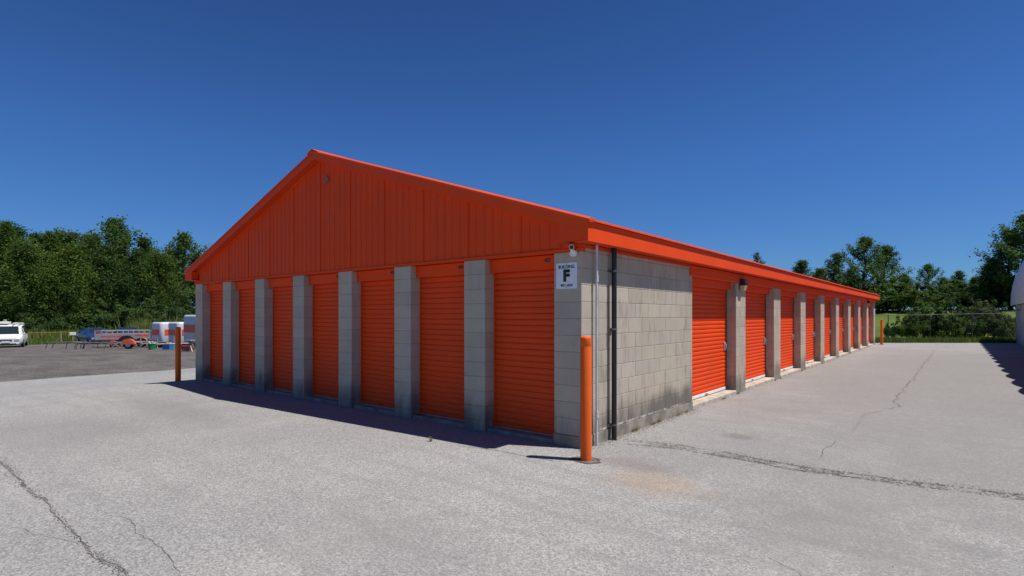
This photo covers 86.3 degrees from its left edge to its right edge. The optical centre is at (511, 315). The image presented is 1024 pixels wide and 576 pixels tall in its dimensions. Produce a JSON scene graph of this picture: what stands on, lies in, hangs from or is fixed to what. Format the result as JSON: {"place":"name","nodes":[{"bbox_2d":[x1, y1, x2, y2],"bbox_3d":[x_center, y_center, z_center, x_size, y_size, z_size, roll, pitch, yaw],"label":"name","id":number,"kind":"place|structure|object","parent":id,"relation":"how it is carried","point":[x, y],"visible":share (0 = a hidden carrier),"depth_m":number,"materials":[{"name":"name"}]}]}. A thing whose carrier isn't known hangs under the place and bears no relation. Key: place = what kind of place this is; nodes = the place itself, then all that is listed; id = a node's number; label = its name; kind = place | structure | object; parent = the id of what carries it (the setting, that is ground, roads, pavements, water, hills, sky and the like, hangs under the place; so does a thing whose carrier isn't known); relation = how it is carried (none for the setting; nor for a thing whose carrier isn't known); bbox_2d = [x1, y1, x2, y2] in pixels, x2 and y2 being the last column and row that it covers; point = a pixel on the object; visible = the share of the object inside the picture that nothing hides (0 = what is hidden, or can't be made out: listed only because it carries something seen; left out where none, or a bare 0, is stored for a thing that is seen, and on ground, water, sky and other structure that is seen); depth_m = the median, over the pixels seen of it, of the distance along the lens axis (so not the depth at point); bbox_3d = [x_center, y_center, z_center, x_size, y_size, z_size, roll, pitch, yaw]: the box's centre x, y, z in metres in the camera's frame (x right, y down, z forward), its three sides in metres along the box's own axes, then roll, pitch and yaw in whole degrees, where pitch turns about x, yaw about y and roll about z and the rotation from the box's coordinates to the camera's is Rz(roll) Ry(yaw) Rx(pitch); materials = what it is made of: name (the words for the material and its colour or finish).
{"place":"outdoors","nodes":[
{"label":"outdoors","id":0,"kind":"place"},
{"bbox_2d":[0,337,106,345],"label":"meadow grass","id":1,"kind":"structure","parent":0,"point":[34,341],"depth_m":52.88,"materials":[{"name":"green plant"}]},
{"bbox_2d":[26,321,162,340],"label":"tall grass","id":2,"kind":"structure","parent":0,"point":[55,334],"depth_m":60.68,"materials":[{"name":"green plant"}]},
{"bbox_2d":[0,343,195,381],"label":"gravel lot","id":3,"kind":"structure","parent":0,"point":[27,362],"depth_m":23.76,"materials":[{"name":"grey gravel"}]},
{"bbox_2d":[0,323,27,346],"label":"minivan","id":4,"kind":"object","parent":3,"relation":"on","point":[12,334],"visible":0.98,"depth_m":43.54,"materials":[{"name":"white paint"}]},
{"bbox_2d":[77,328,108,341],"bbox_3d":[-38.267,1.838,49.994,4.260,1.460,1.937,0,0,39],"label":"hatchback car","id":5,"kind":"object","parent":3,"relation":"on","point":[85,334],"visible":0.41,"depth_m":49.28,"materials":[{"name":"blue paint"}]},
{"bbox_2d":[75,342,122,348],"bbox_3d":[-28.012,2.043,37.209,2.566,0.458,1.046,0,0,-12],"label":"hitch rack","id":6,"kind":"object","parent":3,"relation":"on","point":[99,342],"visible":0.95,"depth_m":36.92,"materials":[{"name":"metal"}]},
{"bbox_2d":[94,323,151,346],"bbox_3d":[-28.460,1.448,41.249,4.658,1.750,2.480,0,0,-25],"label":"utility trailer","id":7,"kind":"object","parent":3,"relation":"on","point":[106,336],"visible":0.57,"depth_m":40.09,"materials":[{"name":"metal"}]},
{"bbox_2d":[113,327,141,340],"bbox_3d":[-34.140,1.759,48.493,1.937,1.460,4.260,0,0,-43],"label":"hatchback car","id":8,"kind":"object","parent":3,"relation":"on","point":[126,328],"visible":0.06,"depth_m":48.10,"materials":[{"name":"blue paint"}]},
{"bbox_2d":[111,338,167,348],"bbox_3d":[-25.154,1.860,37.649,3.966,0.750,2.280,0,0,-12],"label":"tow dolly","id":9,"kind":"object","parent":3,"relation":"on","point":[127,343],"visible":0.88,"depth_m":36.70,"materials":[{"name":"metal"}]},
{"bbox_2d":[134,322,181,347],"bbox_3d":[-24.660,1.349,38.620,2.020,1.755,3.820,0,0,35],"label":"cargo trailer","id":10,"kind":"object","parent":3,"relation":"on","point":[160,331],"visible":0.36,"depth_m":38.04,"materials":[{"name":"metal"}]},
{"bbox_2d":[156,322,195,347],"bbox_3d":[-22.613,1.312,37.219,2.020,1.735,3.820,0,0,35],"label":"cargo trailer","id":11,"kind":"object","parent":3,"relation":"on","point":[171,329],"visible":0.26,"depth_m":36.70,"materials":[{"name":"metal"}]},
{"bbox_2d":[165,315,195,348],"bbox_3d":[-19.868,1.040,35.419,2.420,2.155,4.820,0,0,35],"label":"cargo trailer","id":12,"kind":"object","parent":3,"relation":"on","point":[189,327],"visible":0.31,"depth_m":34.53,"materials":[{"name":"metal"}]},
{"bbox_2d":[6,309,1015,345],"bbox_3d":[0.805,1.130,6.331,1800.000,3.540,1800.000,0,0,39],"label":"ground","id":13,"kind":"structure","parent":0,"point":[902,314],"depth_m":51.41,"materials":[{"name":"green plant"}]},
{"bbox_2d":[0,219,21,313],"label":"tree","id":14,"kind":"object","parent":13,"relation":"on","point":[6,229],"visible":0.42,"depth_m":69.70,"materials":[{"name":"green plant"}]},
{"bbox_2d":[0,221,39,308],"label":"tree","id":15,"kind":"object","parent":13,"relation":"on","point":[19,234],"visible":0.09,"depth_m":73.07,"materials":[{"name":"green plant"}]},
{"bbox_2d":[0,306,39,328],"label":"shrub","id":16,"kind":"object","parent":13,"relation":"on","point":[5,316],"visible":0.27,"depth_m":64.03,"materials":[{"name":"green plant"}]},
{"bbox_2d":[23,230,47,307],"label":"tree","id":17,"kind":"object","parent":13,"relation":"on","point":[38,237],"visible":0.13,"depth_m":77.89,"materials":[{"name":"green plant"}]},
{"bbox_2d":[0,234,75,329],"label":"tree","id":18,"kind":"object","parent":13,"relation":"on","point":[23,264],"visible":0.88,"depth_m":65.33,"materials":[{"name":"green plant"}]},
{"bbox_2d":[18,312,75,333],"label":"shrub","id":19,"kind":"object","parent":13,"relation":"on","point":[56,324],"visible":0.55,"depth_m":63.41,"materials":[{"name":"green plant"}]},
{"bbox_2d":[32,228,74,314],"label":"tree","id":20,"kind":"object","parent":13,"relation":"on","point":[50,237],"visible":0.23,"depth_m":71.66,"materials":[{"name":"green plant"}]},
{"bbox_2d":[39,227,71,306],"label":"tree","id":21,"kind":"object","parent":13,"relation":"on","point":[60,234],"visible":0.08,"depth_m":79.63,"materials":[{"name":"green plant"}]},
{"bbox_2d":[54,229,93,312],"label":"tree","id":22,"kind":"object","parent":13,"relation":"on","point":[72,235],"visible":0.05,"depth_m":79.14,"materials":[{"name":"green plant"}]},
{"bbox_2d":[34,241,116,330],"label":"tree","id":23,"kind":"object","parent":13,"relation":"on","point":[68,265],"visible":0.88,"depth_m":67.21,"materials":[{"name":"green plant"}]},
{"bbox_2d":[57,298,114,331],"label":"shrub","id":24,"kind":"object","parent":13,"relation":"on","point":[86,315],"visible":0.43,"depth_m":66.08,"materials":[{"name":"green plant"}]},
{"bbox_2d":[73,232,102,310],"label":"tree","id":25,"kind":"object","parent":13,"relation":"on","point":[88,239],"visible":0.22,"depth_m":75.52,"materials":[{"name":"green plant"}]},
{"bbox_2d":[76,242,132,314],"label":"tree","id":26,"kind":"object","parent":13,"relation":"on","point":[108,285],"visible":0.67,"depth_m":71.51,"materials":[{"name":"green plant"}]},
{"bbox_2d":[71,215,155,305],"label":"tree","id":27,"kind":"object","parent":13,"relation":"on","point":[116,227],"visible":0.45,"depth_m":75.22,"materials":[{"name":"green plant"}]},
{"bbox_2d":[86,301,164,329],"bbox_3d":[-45.780,0.652,64.790,7.024,4.793,7.125,0,0,-18],"label":"shrub","id":28,"kind":"object","parent":13,"relation":"on","point":[127,314],"visible":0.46,"depth_m":63.70,"materials":[{"name":"green plant"}]},
{"bbox_2d":[107,248,166,313],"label":"tree","id":29,"kind":"object","parent":13,"relation":"on","point":[136,261],"visible":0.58,"depth_m":73.35,"materials":[{"name":"green plant"}]},
{"bbox_2d":[112,299,168,315],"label":"shrub","id":30,"kind":"object","parent":13,"relation":"on","point":[117,306],"visible":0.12,"depth_m":70.31,"materials":[{"name":"green plant"}]},
{"bbox_2d":[132,298,163,316],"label":"shrub","id":31,"kind":"object","parent":13,"relation":"on","point":[146,308],"visible":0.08,"depth_m":68.14,"materials":[{"name":"green plant"}]},
{"bbox_2d":[116,307,182,340],"bbox_3d":[-37.793,0.789,57.432,9.104,3.965,4.278,0,0,2],"label":"shrub","id":32,"kind":"object","parent":13,"relation":"on","point":[144,325],"visible":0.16,"depth_m":56.84,"materials":[{"name":"green plant"}]},
{"bbox_2d":[123,234,177,307],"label":"tree","id":33,"kind":"object","parent":13,"relation":"on","point":[144,243],"visible":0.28,"depth_m":77.58,"materials":[{"name":"green plant"}]},
{"bbox_2d":[134,303,191,325],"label":"shrub","id":34,"kind":"object","parent":13,"relation":"on","point":[158,315],"visible":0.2,"depth_m":65.58,"materials":[{"name":"green plant"}]},
{"bbox_2d":[132,247,195,310],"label":"tree","id":35,"kind":"object","parent":13,"relation":"on","point":[160,269],"visible":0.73,"depth_m":75.33,"materials":[{"name":"green plant"}]},
{"bbox_2d":[158,247,186,313],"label":"tree","id":36,"kind":"object","parent":13,"relation":"on","point":[176,271],"visible":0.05,"depth_m":87.55,"materials":[{"name":"green plant"}]},
{"bbox_2d":[152,300,195,322],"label":"shrub","id":37,"kind":"object","parent":13,"relation":"on","point":[177,312],"visible":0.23,"depth_m":64.56,"materials":[{"name":"green plant"}]},
{"bbox_2d":[163,229,206,308],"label":"tree","id":38,"kind":"object","parent":13,"relation":"on","point":[183,244],"visible":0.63,"depth_m":79.52,"materials":[{"name":"green plant"}]},
{"bbox_2d":[179,251,200,314],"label":"tree","id":39,"kind":"object","parent":13,"relation":"on","point":[192,283],"visible":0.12,"depth_m":81.08,"materials":[{"name":"green plant"}]},
{"bbox_2d":[751,252,765,263],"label":"tree","id":40,"kind":"object","parent":13,"relation":"on","point":[756,256],"visible":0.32,"depth_m":61.88,"materials":[{"name":"green plant"}]},
{"bbox_2d":[790,259,813,276],"bbox_3d":[32.653,-3.306,62.121,4.318,6.256,4.174,0,0,-32],"label":"tree","id":41,"kind":"object","parent":13,"relation":"on","point":[802,264],"visible":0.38,"depth_m":61.65,"materials":[{"name":"green plant"}]},
{"bbox_2d":[810,268,833,281],"bbox_3d":[33.743,-2.762,60.272,4.103,5.287,4.388,0,0,-9],"label":"tree","id":42,"kind":"object","parent":13,"relation":"on","point":[819,274],"visible":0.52,"depth_m":59.71,"materials":[{"name":"green plant"}]},
{"bbox_2d":[813,252,859,283],"bbox_3d":[36.484,-3.798,61.908,4.634,6.946,4.794,0,0,-7],"label":"tree","id":43,"kind":"object","parent":13,"relation":"on","point":[836,257],"visible":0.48,"depth_m":61.68,"materials":[{"name":"green plant"}]},
{"bbox_2d":[829,277,865,289],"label":"shrub","id":44,"kind":"object","parent":13,"relation":"on","point":[858,286],"visible":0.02,"depth_m":57.47,"materials":[{"name":"green plant"}]},
{"bbox_2d":[825,233,901,292],"bbox_3d":[37.166,-4.381,58.337,7.124,8.585,6.662,0,0,41],"label":"tree","id":45,"kind":"object","parent":13,"relation":"on","point":[865,244],"visible":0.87,"depth_m":57.60,"materials":[{"name":"green plant"}]},
{"bbox_2d":[836,274,893,311],"bbox_3d":[35.175,-2.174,57.015,7.796,4.505,6.512,0,0,12],"label":"shrub","id":46,"kind":"object","parent":13,"relation":"on","point":[874,288],"visible":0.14,"depth_m":56.35,"materials":[{"name":"green plant"}]},
{"bbox_2d":[846,275,915,310],"bbox_3d":[40.219,-2.373,59.911,7.035,4.047,7.761,0,0,37],"label":"shrub","id":47,"kind":"object","parent":13,"relation":"on","point":[895,288],"visible":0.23,"depth_m":57.72,"materials":[{"name":"green plant"}]},
{"bbox_2d":[865,244,915,309],"bbox_3d":[43.599,-4.466,63.791,5.298,7.942,5.481,0,0,-40],"label":"tree","id":48,"kind":"object","parent":13,"relation":"on","point":[886,250],"visible":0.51,"depth_m":63.38,"materials":[{"name":"green plant"}]},
{"bbox_2d":[884,323,902,336],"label":"shrub","id":49,"kind":"object","parent":13,"relation":"on","point":[892,330],"visible":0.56,"depth_m":37.09,"materials":[{"name":"green plant"}]},
{"bbox_2d":[878,288,924,311],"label":"shrub","id":50,"kind":"object","parent":13,"relation":"on","point":[903,307],"visible":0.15,"depth_m":57.75,"materials":[{"name":"green plant"}]},
{"bbox_2d":[898,274,916,309],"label":"tree","id":51,"kind":"object","parent":13,"relation":"on","point":[906,281],"visible":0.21,"depth_m":67.61,"materials":[{"name":"green plant"}]},
{"bbox_2d":[894,317,930,337],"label":"shrub","id":52,"kind":"object","parent":13,"relation":"on","point":[913,329],"visible":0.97,"depth_m":34.73,"materials":[{"name":"green plant"}]},
{"bbox_2d":[896,309,936,336],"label":"shrub","id":53,"kind":"object","parent":13,"relation":"on","point":[904,321],"visible":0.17,"depth_m":36.57,"materials":[{"name":"green plant"}]},
{"bbox_2d":[884,282,955,311],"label":"shrub","id":54,"kind":"object","parent":13,"relation":"on","point":[909,298],"visible":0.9,"depth_m":55.53,"materials":[{"name":"green plant"}]},
{"bbox_2d":[908,263,948,290],"bbox_3d":[47.441,-3.293,61.777,4.556,5.490,4.260,0,0,43],"label":"tree","id":55,"kind":"object","parent":13,"relation":"on","point":[928,269],"visible":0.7,"depth_m":61.72,"materials":[{"name":"green plant"}]},
{"bbox_2d":[903,300,962,337],"bbox_3d":[27.694,0.321,36.053,3.122,2.694,3.445,0,0,33],"label":"shrub","id":56,"kind":"object","parent":13,"relation":"on","point":[916,311],"visible":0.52,"depth_m":35.52,"materials":[{"name":"green plant"}]},
{"bbox_2d":[935,277,949,309],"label":"tree","id":57,"kind":"object","parent":13,"relation":"on","point":[942,280],"visible":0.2,"depth_m":69.91,"materials":[{"name":"green plant"}]},
{"bbox_2d":[919,312,966,338],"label":"shrub","id":58,"kind":"object","parent":13,"relation":"on","point":[940,332],"visible":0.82,"depth_m":34.55,"materials":[{"name":"green plant"}]},
{"bbox_2d":[875,333,1015,342],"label":"verge grass","id":59,"kind":"structure","parent":13,"relation":"on","point":[946,339],"depth_m":31.05,"materials":[{"name":"green plant"}]},
{"bbox_2d":[875,313,1015,338],"bbox_3d":[27.199,0.756,34.500,11.311,1.988,0.048,0,0,15],"label":"chain link fence","id":60,"kind":"object","parent":13,"relation":"on","point":[946,322],"visible":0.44,"depth_m":34.45,"materials":[{"name":"metal"}]},
{"bbox_2d":[915,279,990,309],"bbox_3d":[47.129,-2.270,58.695,6.149,3.537,6.784,0,0,-9],"label":"shrub","id":61,"kind":"object","parent":13,"relation":"on","point":[947,287],"visible":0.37,"depth_m":58.72,"materials":[{"name":"green plant"}]},
{"bbox_2d":[932,310,976,337],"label":"shrub","id":62,"kind":"object","parent":13,"relation":"on","point":[967,326],"visible":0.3,"depth_m":35.02,"materials":[{"name":"green plant"}]},
{"bbox_2d":[941,270,968,291],"bbox_3d":[52.143,-2.978,63.907,3.204,4.803,3.315,0,0,-20],"label":"tree","id":63,"kind":"object","parent":13,"relation":"on","point":[958,274],"visible":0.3,"depth_m":63.76,"materials":[{"name":"green plant"}]},
{"bbox_2d":[927,283,994,308],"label":"shrub","id":64,"kind":"object","parent":13,"relation":"on","point":[959,297],"visible":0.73,"depth_m":56.07,"materials":[{"name":"green plant"}]},
{"bbox_2d":[955,311,987,338],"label":"shrub","id":65,"kind":"object","parent":13,"relation":"on","point":[967,315],"visible":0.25,"depth_m":35.60,"materials":[{"name":"green plant"}]},
{"bbox_2d":[948,297,1002,337],"bbox_3d":[31.494,0.138,37.114,2.769,2.856,3.860,0,0,23],"label":"shrub","id":66,"kind":"object","parent":13,"relation":"on","point":[977,307],"visible":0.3,"depth_m":36.37,"materials":[{"name":"green plant"}]},
{"bbox_2d":[947,299,1009,335],"bbox_3d":[32.038,0.154,37.370,3.136,2.637,3.092,0,0,-7],"label":"shrub","id":67,"kind":"object","parent":13,"relation":"on","point":[994,302],"visible":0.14,"depth_m":37.18,"materials":[{"name":"green plant"}]},
{"bbox_2d":[969,258,1005,307],"bbox_3d":[51.017,-3.373,58.126,4.256,5.876,4.112,0,0,-29],"label":"tree","id":68,"kind":"object","parent":13,"relation":"on","point":[981,279],"visible":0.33,"depth_m":57.76,"materials":[{"name":"green plant"}]},
{"bbox_2d":[967,310,1015,338],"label":"shrub","id":69,"kind":"object","parent":13,"relation":"on","point":[979,333],"visible":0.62,"depth_m":34.89,"materials":[{"name":"green plant"}]},
{"bbox_2d":[968,210,1023,303],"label":"tree","id":70,"kind":"object","parent":13,"relation":"on","point":[1010,236],"visible":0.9,"depth_m":54.25,"materials":[{"name":"green plant"}]},
{"bbox_2d":[972,228,1023,309],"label":"tree","id":71,"kind":"object","parent":13,"relation":"on","point":[998,258],"visible":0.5,"depth_m":55.84,"materials":[{"name":"green plant"}]},
{"bbox_2d":[986,310,1015,338],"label":"shrub","id":72,"kind":"object","parent":13,"relation":"on","point":[995,333],"visible":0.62,"depth_m":34.54,"materials":[{"name":"green plant"}]},
{"bbox_2d":[998,277,1018,306],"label":"shrub","id":73,"kind":"object","parent":13,"relation":"on","point":[1006,296],"visible":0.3,"depth_m":55.32,"materials":[{"name":"green plant"}]},
{"bbox_2d":[1010,261,1023,345],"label":"arched shed","id":74,"kind":"structure","parent":13,"relation":"on","point":[1017,294],"depth_m":28.90,"materials":[{"name":"white plastic"}]},
{"bbox_2d":[0,343,1023,575],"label":"asphalt yard","id":75,"kind":"structure","parent":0,"point":[222,491],"depth_m":5.01,"materials":[{"name":"grey asphalt"}]},
{"bbox_2d":[0,460,134,575],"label":"asphalt crack","id":76,"kind":"object","parent":75,"relation":"on","point":[89,549],"visible":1,"depth_m":3.92,"materials":[{"name":"black asphalt"}]},
{"bbox_2d":[173,327,181,381],"bbox_3d":[-8.102,0.968,13.255,0.317,1.381,0.293,0,0,-12],"label":"bollard","id":77,"kind":"object","parent":75,"relation":"on","point":[177,354],"visible":0.93,"depth_m":13.20,"materials":[{"name":"orange metal"}]},
{"bbox_2d":[2,349,1023,567],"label":"loose grit","id":78,"kind":"object","parent":75,"relation":"on","point":[643,428],"visible":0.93,"depth_m":6.98,"materials":[{"name":"gravel"}]},
{"bbox_2d":[184,149,879,448],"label":"storage building","id":79,"kind":"structure","parent":75,"relation":"on","point":[342,281],"depth_m":8.51,"materials":[{"name":"metal"}]},
{"bbox_2d":[210,291,222,379],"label":"roller door","id":80,"kind":"structure","parent":79,"relation":"in","point":[216,297],"depth_m":12.91,"materials":[{"name":"metal"}]},
{"bbox_2d":[239,289,254,385],"bbox_3d":[-5.640,0.464,11.827,1.116,2.077,0.072,0,0,39],"label":"roller door","id":81,"kind":"structure","parent":79,"relation":"in","point":[246,296],"depth_m":11.96,"materials":[{"name":"metal"}]},
{"bbox_2d":[273,286,292,391],"bbox_3d":[-4.473,0.464,10.877,1.116,2.077,0.072,0,0,39],"label":"roller door","id":82,"kind":"structure","parent":79,"relation":"in","point":[282,296],"depth_m":10.98,"materials":[{"name":"metal"}]},
{"bbox_2d":[313,283,338,399],"bbox_3d":[-3.306,0.464,9.927,1.116,2.077,0.072,0,0,39],"label":"roller door","id":83,"kind":"structure","parent":79,"relation":"in","point":[325,296],"depth_m":10.00,"materials":[{"name":"metal"}]},
{"bbox_2d":[361,280,394,408],"bbox_3d":[-2.139,0.464,8.977,1.116,2.077,0.072,0,0,39],"label":"roller door","id":84,"kind":"structure","parent":79,"relation":"in","point":[377,297],"depth_m":9.04,"materials":[{"name":"metal"}]},
{"bbox_2d":[420,275,464,420],"bbox_3d":[-0.972,0.464,8.027,1.116,2.077,0.072,0,0,39],"label":"roller door","id":85,"kind":"structure","parent":79,"relation":"in","point":[442,346],"depth_m":8.07,"materials":[{"name":"metal"}]},
{"bbox_2d":[494,269,554,435],"bbox_3d":[0.195,0.464,7.078,1.116,2.077,0.072,0,0,39],"label":"roller door","id":86,"kind":"structure","parent":79,"relation":"in","point":[524,318],"depth_m":7.10,"materials":[{"name":"metal"}]},
{"bbox_2d":[556,262,576,288],"bbox_3d":[0.644,-0.470,6.454,0.294,0.306,0.011,0,0,39],"label":"building sign","id":87,"kind":"object","parent":79,"relation":"attached to","point":[566,275],"visible":1,"depth_m":6.45,"materials":[{"name":"white metal"}]},
{"bbox_2d":[569,245,576,256],"bbox_3d":[0.704,-0.759,6.301,0.100,0.149,0.183,0,0,7],"label":"security camera","id":88,"kind":"object","parent":79,"relation":"attached to","point":[573,253],"visible":1,"depth_m":6.32,"materials":[{"name":"white paint"}]},
{"bbox_2d":[692,286,726,399],"bbox_3d":[3.547,0.476,9.996,0.085,1.972,2.299,0,0,39],"label":"roller door","id":89,"kind":"structure","parent":79,"relation":"in","point":[709,305],"depth_m":10.14,"materials":[{"name":"orange metal"}]},
{"bbox_2d":[740,279,747,290],"bbox_3d":[4.637,-0.615,10.916,0.110,0.230,0.180,0,0,39],"label":"wall lamp","id":90,"kind":"object","parent":79,"relation":"attached to","point":[743,284],"visible":1,"depth_m":10.86,"materials":[{"name":"black plastic"}]},
{"bbox_2d":[745,292,765,382],"bbox_3d":[5.379,0.476,12.247,0.085,1.972,2.257,0,0,39],"label":"roller door","id":91,"kind":"structure","parent":79,"relation":"in","point":[755,303],"depth_m":12.46,"materials":[{"name":"orange metal"}]},
{"bbox_2d":[780,296,793,371],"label":"roller door","id":92,"kind":"structure","parent":79,"relation":"in","point":[786,303],"depth_m":14.78,"materials":[{"name":"orange metal"}]},
{"bbox_2d":[805,299,814,362],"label":"roller door","id":93,"kind":"structure","parent":79,"relation":"in","point":[810,334],"depth_m":17.10,"materials":[{"name":"orange metal"}]},
{"bbox_2d":[824,301,830,357],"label":"roller door","id":94,"kind":"structure","parent":79,"relation":"in","point":[827,304],"depth_m":19.42,"materials":[{"name":"orange metal"}]},
{"bbox_2d":[839,303,843,352],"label":"roller door","id":95,"kind":"structure","parent":79,"relation":"in","point":[841,330],"depth_m":21.74,"materials":[{"name":"orange metal"}]},
{"bbox_2d":[851,304,853,348],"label":"roller door","id":96,"kind":"structure","parent":79,"relation":"in","point":[852,305],"depth_m":24.08,"materials":[{"name":"orange metal"}]},
{"bbox_2d":[860,305,862,345],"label":"roller door","id":97,"kind":"structure","parent":79,"relation":"in","point":[861,327],"depth_m":26.33,"materials":[{"name":"orange metal"}]},
{"bbox_2d":[868,306,869,343],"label":"roller door","id":98,"kind":"structure","parent":79,"relation":"in","point":[868,306],"depth_m":28.55,"materials":[{"name":"orange metal"}]},
{"bbox_2d":[570,336,600,463],"bbox_3d":[0.801,0.909,5.856,0.364,1.381,0.278,0,0,39],"label":"bollard","id":99,"kind":"object","parent":75,"relation":"on","point":[585,456],"visible":0.96,"depth_m":5.80,"materials":[{"name":"orange plastic"}]},
{"bbox_2d":[628,440,1023,499],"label":"crack","id":100,"kind":"object","parent":75,"relation":"on","point":[670,445],"visible":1,"depth_m":5.41,"materials":[{"name":"black asphalt"}]},
{"bbox_2d":[879,320,884,344],"bbox_3d":[19.728,0.909,29.161,0.293,1.381,0.302,0,0,-17],"label":"bollard","id":101,"kind":"object","parent":75,"relation":"on","point":[881,332],"visible":0.94,"depth_m":29.10,"materials":[{"name":"orange metal"}]},
{"bbox_2d":[0,0,1023,309],"label":"sky","id":102,"kind":"structure","parent":0,"point":[786,132],"materials":[{"name":"blue"}]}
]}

